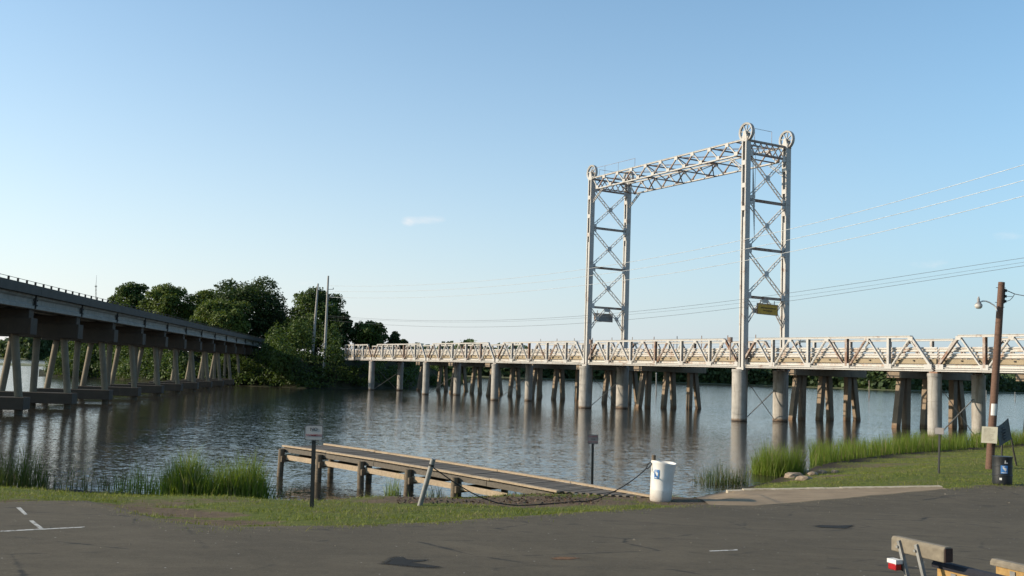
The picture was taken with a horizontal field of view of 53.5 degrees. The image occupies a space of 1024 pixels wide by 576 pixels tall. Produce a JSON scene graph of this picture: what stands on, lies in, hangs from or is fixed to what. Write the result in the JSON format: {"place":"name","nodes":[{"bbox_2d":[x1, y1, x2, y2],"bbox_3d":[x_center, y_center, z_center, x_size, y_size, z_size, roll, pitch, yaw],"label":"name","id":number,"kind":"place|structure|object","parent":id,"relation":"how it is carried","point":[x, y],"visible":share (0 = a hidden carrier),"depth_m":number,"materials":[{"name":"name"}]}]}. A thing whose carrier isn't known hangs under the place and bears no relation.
{"place":"outdoors","nodes":[
{"label":"outdoors","id":0,"kind":"place"},
{"bbox_2d":[0,363,46,366],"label":"marsh spit","id":1,"kind":"structure","parent":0,"point":[25,364],"depth_m":343.49,"materials":[{"name":"green plant"}]},
{"bbox_2d":[95,276,96,299],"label":"radio mast","id":2,"kind":"object","parent":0,"point":[95,290],"visible":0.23,"depth_m":821.35,"materials":[{"name":"white metal"}]},
{"bbox_2d":[38,352,469,388],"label":"island terrain","id":3,"kind":"structure","parent":0,"point":[343,385],"depth_m":168.05,"materials":[{"name":"green plant"}]},
{"bbox_2d":[107,281,149,310],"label":"broadleaf tree","id":4,"kind":"object","parent":3,"relation":"on","point":[131,294],"visible":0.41,"depth_m":203.35,"materials":[{"name":"green plant"}]},
{"bbox_2d":[136,282,190,319],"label":"broadleaf tree","id":5,"kind":"object","parent":3,"relation":"on","point":[166,298],"visible":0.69,"depth_m":196.20,"materials":[{"name":"green plant"}]},
{"bbox_2d":[189,319,206,325],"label":"broadleaf tree","id":6,"kind":"object","parent":3,"relation":"on","point":[196,320],"visible":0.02,"depth_m":181.10,"materials":[{"name":"green plant"}]},
{"bbox_2d":[178,289,223,322],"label":"broadleaf tree","id":7,"kind":"object","parent":3,"relation":"on","point":[193,301],"visible":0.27,"depth_m":198.24,"materials":[{"name":"green plant"}]},
{"bbox_2d":[190,297,252,334],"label":"broadleaf tree","id":8,"kind":"object","parent":3,"relation":"on","point":[220,313],"visible":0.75,"depth_m":183.51,"materials":[{"name":"green plant"}]},
{"bbox_2d":[195,275,287,338],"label":"broadleaf tree","id":9,"kind":"object","parent":3,"relation":"on","point":[268,308],"visible":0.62,"depth_m":193.26,"materials":[{"name":"green plant"}]},
{"bbox_2d":[43,307,470,387],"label":"undergrowth","id":10,"kind":"object","parent":3,"relation":"on","point":[281,354],"visible":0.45,"depth_m":164.21,"materials":[{"name":"green plant"}]},
{"bbox_2d":[279,286,347,354],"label":"broadleaf tree","id":11,"kind":"object","parent":3,"relation":"on","point":[306,300],"visible":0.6,"depth_m":189.04,"materials":[{"name":"green plant"}]},
{"bbox_2d":[311,283,321,354],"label":"utility pole","id":12,"kind":"object","parent":3,"relation":"on","point":[314,325],"visible":0.77,"depth_m":170.92,"materials":[{"name":"wood"}]},
{"bbox_2d":[307,328,335,352],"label":"broadleaf tree","id":13,"kind":"object","parent":3,"relation":"on","point":[319,334],"visible":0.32,"depth_m":186.03,"materials":[{"name":"green plant"}]},
{"bbox_2d":[322,276,333,375],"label":"utility pole","id":14,"kind":"object","parent":3,"relation":"on","point":[325,331],"visible":0.88,"depth_m":163.87,"materials":[{"name":"wood"}]},
{"bbox_2d":[332,266,1019,326],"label":"overhead wire","id":15,"kind":"object","parent":14,"relation":"attached to","point":[723,309],"visible":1,"depth_m":53.89,"materials":[{"name":"black metal"}]},
{"bbox_2d":[332,262,1022,321],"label":"overhead wire","id":16,"kind":"object","parent":14,"relation":"attached to","point":[737,303],"visible":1,"depth_m":51.45,"materials":[{"name":"black metal"}]},
{"bbox_2d":[333,196,1022,297],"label":"overhead wire","id":17,"kind":"object","parent":14,"relation":"attached to","point":[739,261],"visible":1,"depth_m":41.73,"materials":[{"name":"black metal"}]},
{"bbox_2d":[337,258,1020,320],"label":"overhead wire","id":18,"kind":"object","parent":14,"relation":"attached to","point":[724,301],"visible":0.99,"depth_m":53.84,"materials":[{"name":"black metal"}]},
{"bbox_2d":[337,180,1023,291],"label":"overhead wire","id":19,"kind":"object","parent":14,"relation":"attached to","point":[722,253],"visible":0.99,"depth_m":43.12,"materials":[{"name":"black metal"}]},
{"bbox_2d":[398,165,1022,285],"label":"overhead wire","id":20,"kind":"object","parent":14,"relation":"attached to","point":[748,238],"visible":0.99,"depth_m":41.27,"materials":[{"name":"black metal"}]},
{"bbox_2d":[328,312,357,348],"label":"broadleaf tree","id":21,"kind":"object","parent":3,"relation":"on","point":[346,329],"visible":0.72,"depth_m":186.96,"materials":[{"name":"green plant"}]},
{"bbox_2d":[348,320,388,349],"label":"broadleaf tree","id":22,"kind":"object","parent":3,"relation":"on","point":[371,333],"visible":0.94,"depth_m":188.31,"materials":[{"name":"green plant"}]},
{"bbox_2d":[386,331,402,349],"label":"broadleaf tree","id":23,"kind":"object","parent":3,"relation":"on","point":[394,338],"visible":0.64,"depth_m":195.00,"materials":[{"name":"green plant"}]},
{"bbox_2d":[400,339,409,348],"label":"broadleaf tree","id":24,"kind":"object","parent":3,"relation":"on","point":[404,341],"visible":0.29,"depth_m":199.19,"materials":[{"name":"green plant"}]},
{"bbox_2d":[0,358,1023,500],"bbox_3d":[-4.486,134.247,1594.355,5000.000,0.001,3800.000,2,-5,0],"label":"water","id":25,"kind":"structure","parent":0,"point":[546,436],"depth_m":59.54,"materials":[{"name":"grey liquid"}]},
{"bbox_2d":[0,274,264,414],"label":"highway bridge","id":26,"kind":"structure","parent":25,"relation":"in","point":[36,312],"depth_m":80.58,"materials":[{"name":"concrete"}]},
{"bbox_2d":[416,335,1023,436],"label":"rail trestle","id":27,"kind":"object","parent":25,"relation":"in","point":[902,404],"visible":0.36,"depth_m":110.64,"materials":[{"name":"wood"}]},
{"bbox_2d":[0,484,1023,575],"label":"parking lot","id":28,"kind":"structure","parent":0,"point":[676,541],"depth_m":14.89,"materials":[{"name":"grey asphalt"}]},
{"bbox_2d":[16,507,26,514],"bbox_3d":[-8.315,3.779,17.240,0.076,0.081,1.539,5,-5,-29],"label":"painted line","id":29,"kind":"object","parent":28,"relation":"on","point":[21,510],"visible":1,"depth_m":17.30,"materials":[{"name":"paint"}]},
{"bbox_2d":[29,520,41,528],"bbox_3d":[-7.090,3.522,15.148,0.063,0.068,1.302,5,-5,-31],"label":"painted line","id":30,"kind":"object","parent":28,"relation":"on","point":[32,521],"visible":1,"depth_m":15.14,"materials":[{"name":"paint"}]},
{"bbox_2d":[0,527,82,531],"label":"painted line","id":31,"kind":"object","parent":28,"relation":"on","point":[41,529],"visible":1,"depth_m":14.48,"materials":[{"name":"paint"}]},
{"bbox_2d":[383,557,440,567],"bbox_3d":[-1.163,3.312,12.279,1.044,0.079,1.324,2,-5,0],"label":"oil stain","id":32,"kind":"object","parent":28,"relation":"on","point":[401,561],"visible":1,"depth_m":12.17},
{"bbox_2d":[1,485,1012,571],"bbox_3d":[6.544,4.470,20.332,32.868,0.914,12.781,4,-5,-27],"label":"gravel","id":33,"kind":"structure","parent":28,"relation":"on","point":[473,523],"depth_m":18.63,"materials":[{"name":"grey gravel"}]},
{"bbox_2d":[553,557,575,559],"bbox_3d":[0.676,3.501,13.182,0.404,0.030,0.620,-2,-6,36],"label":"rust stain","id":34,"kind":"object","parent":28,"relation":"on","point":[556,558],"visible":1,"depth_m":13.18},
{"bbox_2d":[816,525,851,527],"bbox_3d":[6.238,4.613,19.727,0.852,0.069,1.620,-1,-6,32],"label":"tar patch","id":35,"kind":"object","parent":28,"relation":"on","point":[835,526],"visible":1,"depth_m":19.62,"materials":[{"name":"asphalt"}]},
{"bbox_2d":[887,535,1023,575],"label":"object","id":36,"kind":"object","parent":28,"relation":"on","point":[941,556],"visible":1,"depth_m":8.08,"materials":[{"name":"brown wood"}]},
{"bbox_2d":[0,443,1023,533],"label":"ground","id":37,"kind":"structure","parent":0,"point":[139,506],"depth_m":22.00,"materials":[{"name":"green plant"}]},
{"bbox_2d":[0,438,65,488],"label":"reed clump","id":38,"kind":"object","parent":37,"relation":"on","point":[24,480],"visible":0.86,"depth_m":27.42,"materials":[{"name":"green plant"}]},
{"bbox_2d":[45,454,150,490],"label":"reed stalks","id":39,"kind":"object","parent":37,"relation":"on","point":[106,486],"visible":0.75,"depth_m":28.10,"materials":[{"name":"green plant"}]},
{"bbox_2d":[114,449,163,494],"bbox_3d":[-9.913,5.016,27.479,1.770,1.321,1.253,2,-5,0],"label":"reed clump","id":40,"kind":"object","parent":37,"relation":"on","point":[140,489],"visible":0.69,"depth_m":27.43,"materials":[{"name":"green plant"}]},
{"bbox_2d":[143,440,285,498],"bbox_3d":[-7.822,4.860,27.084,3.922,1.724,2.208,2,-5,0],"label":"reed clump","id":41,"kind":"object","parent":37,"relation":"on","point":[188,479],"visible":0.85,"depth_m":26.73,"materials":[{"name":"green plant"}]},
{"bbox_2d":[262,475,292,497],"bbox_3d":[-6.647,5.409,27.643,1.516,0.800,1.481,2,-5,0],"label":"reed clump","id":42,"kind":"object","parent":37,"relation":"on","point":[270,494],"visible":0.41,"depth_m":27.46,"materials":[{"name":"green plant"}]},
{"bbox_2d":[304,425,322,507],"bbox_3d":[-3.957,3.616,20.139,0.369,1.799,0.068,2,-5,0],"label":"shore sign","id":43,"kind":"object","parent":37,"relation":"on","point":[314,433],"visible":0.99,"depth_m":20.16,"materials":[{"name":"black metal"}]},
{"bbox_2d":[382,474,401,496],"bbox_3d":[-3.305,5.478,28.419,0.746,0.910,0.645,3,-5,-13],"label":"reed clump","id":44,"kind":"object","parent":37,"relation":"on","point":[391,492],"visible":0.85,"depth_m":28.31,"materials":[{"name":"green plant"}]},
{"bbox_2d":[417,458,435,505],"bbox_3d":[-1.811,4.135,21.399,0.381,1.108,0.121,1,-5,13],"label":"leaning post","id":45,"kind":"object","parent":37,"relation":"on","point":[426,481],"visible":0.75,"depth_m":21.36,"materials":[{"name":"metal"}]},
{"bbox_2d":[433,462,651,505],"bbox_3d":[0.844,4.437,23.096,6.284,0.963,0.230,5,-6,-34],"label":"rope","id":46,"kind":"object","parent":45,"relation":"hanging from","point":[545,503],"visible":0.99,"depth_m":22.99,"materials":[{"name":"grey"}]},
{"bbox_2d":[426,485,442,496],"bbox_3d":[-2.310,5.748,28.942,0.743,0.585,0.570,5,-6,-34],"label":"reed clump","id":47,"kind":"object","parent":37,"relation":"on","point":[438,493],"visible":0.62,"depth_m":28.88,"materials":[{"name":"green plant"}]},
{"bbox_2d":[277,443,649,497],"bbox_3d":[-1.954,5.804,29.181,13.220,1.683,2.281,-2,-6,41],"label":"fishing dock","id":48,"kind":"object","parent":37,"relation":"on","point":[486,481],"visible":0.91,"depth_m":28.94,"materials":[{"name":"brown wood"}]},
{"bbox_2d":[397,493,601,503],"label":"leaf litter","id":49,"kind":"object","parent":37,"relation":"on","point":[472,499],"visible":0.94,"depth_m":23.65,"materials":[{"name":"brown plant"}]},
{"bbox_2d":[588,435,597,483],"bbox_3d":[2.296,5.160,29.150,0.302,1.906,0.068,2,-5,0],"label":"shore sign","id":50,"kind":"object","parent":37,"relation":"on","point":[592,440],"visible":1,"depth_m":29.18,"materials":[{"name":"black metal"}]},
{"bbox_2d":[650,460,675,501],"bbox_3d":[3.707,4.727,24.941,0.632,0.994,0.589,2,-5,0],"label":"white drum","id":51,"kind":"object","parent":37,"relation":"on","point":[661,481],"visible":1,"depth_m":24.72,"materials":[{"name":"paint"}]},
{"bbox_2d":[344,122,1023,437],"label":"drawbridge","id":52,"kind":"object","parent":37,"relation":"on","point":[743,361],"visible":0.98,"depth_m":90.55,"materials":[{"name":"metal"}]},
{"bbox_2d":[594,310,612,321],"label":"clearance board","id":53,"kind":"object","parent":52,"relation":"hanging from","point":[608,317],"visible":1,"depth_m":109.40,"materials":[{"name":"metal"}]},
{"bbox_2d":[756,300,777,315],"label":"clearance board","id":54,"kind":"object","parent":52,"relation":"hanging from","point":[768,309],"visible":1,"depth_m":88.57,"materials":[{"name":"metal"}]},
{"bbox_2d":[692,460,751,485],"bbox_3d":[7.273,6.325,35.011,1.924,1.106,2.060,-2,-6,42],"label":"reed clump","id":55,"kind":"object","parent":37,"relation":"on","point":[723,481],"visible":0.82,"depth_m":34.82,"materials":[{"name":"green plant"}]},
{"bbox_2d":[744,437,812,476],"bbox_3d":[10.275,6.492,39.111,2.584,1.642,2.656,2,-5,0],"label":"reed clump","id":56,"kind":"object","parent":37,"relation":"on","point":[769,464],"visible":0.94,"depth_m":38.60,"materials":[{"name":"green plant"}]},
{"bbox_2d":[784,472,802,477],"bbox_3d":[10.206,6.809,36.858,0.669,0.250,0.483,0,-5,27],"label":"rock","id":57,"kind":"object","parent":37,"relation":"on","point":[791,474],"visible":0.74,"depth_m":36.76,"materials":[{"name":"beige stone"}]},
{"bbox_2d":[795,476,811,480],"bbox_3d":[9.453,6.169,32.939,0.575,0.183,0.354,2,-5,0],"label":"rock","id":58,"kind":"object","parent":37,"relation":"on","point":[800,478],"visible":0.84,"depth_m":32.83,"materials":[{"name":"beige stone"}]},
{"bbox_2d":[807,471,817,475],"bbox_3d":[10.924,6.784,36.981,0.365,0.225,0.336,-1,-6,32],"label":"rock","id":59,"kind":"object","parent":37,"relation":"on","point":[812,473],"visible":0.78,"depth_m":36.88,"materials":[{"name":"beige stone"}]},
{"bbox_2d":[693,488,945,504],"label":"boat ramp","id":60,"kind":"structure","parent":37,"relation":"on","point":[761,497],"depth_m":28.44,"materials":[{"name":"concrete"}]},
{"bbox_2d":[726,485,942,492],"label":"kerb","id":61,"kind":"structure","parent":60,"relation":"on","point":[852,487],"depth_m":30.75,"materials":[{"name":"concrete"}]},
{"bbox_2d":[817,470,826,473],"bbox_3d":[11.961,7.120,39.243,0.402,0.191,0.228,2,-5,0],"label":"rock","id":62,"kind":"object","parent":37,"relation":"on","point":[821,471],"visible":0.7,"depth_m":39.18,"materials":[{"name":"grey stone"}]},
{"bbox_2d":[802,428,1023,464],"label":"reed belt","id":63,"kind":"object","parent":37,"relation":"on","point":[896,445],"visible":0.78,"depth_m":53.14,"materials":[{"name":"green plant"}]},
{"bbox_2d":[934,427,943,473],"bbox_3d":[15.007,5.794,35.691,0.333,1.786,0.076,-2,-6,43],"label":"shore sign","id":64,"kind":"object","parent":37,"relation":"on","point":[939,431],"visible":0.91,"depth_m":35.70,"materials":[{"name":"black"}]},
{"bbox_2d":[975,282,1006,468],"bbox_3d":[18.174,3.536,38.539,1.299,7.607,0.308,2,-5,-7],"label":"lamp pole","id":65,"kind":"object","parent":37,"relation":"on","point":[994,391],"visible":0.94,"depth_m":38.57,"materials":[{"name":"brown wood"}]},
{"bbox_2d":[991,404,996,414],"bbox_3d":[18.181,4.585,38.350,0.234,0.439,0.054,1,-5,14],"label":"paper notice","id":66,"kind":"object","parent":65,"relation":"attached to","point":[993,409],"visible":1,"depth_m":38.34,"materials":[{"name":"white paper"}]},
{"bbox_2d":[1006,290,1023,301],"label":"service drop","id":67,"kind":"object","parent":65,"relation":"attached to","point":[1013,295],"visible":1,"depth_m":38.79,"materials":[{"name":"metal"}]},
{"bbox_2d":[992,455,1012,484],"bbox_3d":[15.469,5.756,32.076,0.604,0.896,0.609,2,-5,0],"label":"black barrel","id":68,"kind":"object","parent":37,"relation":"on","point":[1002,468],"visible":1,"depth_m":31.85,"materials":[{"name":"plastic"}]},
{"bbox_2d":[997,418,1016,465],"bbox_3d":[19.054,6.084,39.312,0.549,2.137,3.287,-1,-6,33],"label":"warped board","id":69,"kind":"object","parent":37,"relation":"on","point":[1004,434],"visible":0.91,"depth_m":38.75,"materials":[{"name":"grey metal"}]},
{"bbox_2d":[0,0,1023,355],"label":"sky","id":70,"kind":"structure","parent":0,"point":[372,147],"materials":[{"name":"blue"}]},
{"bbox_2d":[467,375,1023,392],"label":"shore","id":71,"kind":"structure","parent":0,"point":[748,384],"depth_m":590.06,"materials":[{"name":"soil"}]},
{"bbox_2d":[410,339,1023,391],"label":"woods","id":72,"kind":"object","parent":71,"relation":"on","point":[881,380],"visible":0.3,"depth_m":595.38,"materials":[{"name":"green plant"}]},
{"bbox_2d":[981,426,997,442],"bbox_3d":[17.894,5.503,38.103,0.572,0.610,0.125,-1,-5,28],"label":"notice board","id":73,"kind":"object","parent":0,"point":[988,434],"visible":1,"depth_m":38.06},
{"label":"far left shore","id":74,"kind":"structure","parent":0,"visible":0},
{"bbox_2d":[0,337,72,359],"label":"woods","id":75,"kind":"object","parent":74,"relation":"on","point":[26,345],"visible":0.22,"depth_m":897.79,"materials":[{"name":"green plant"}]}
]}

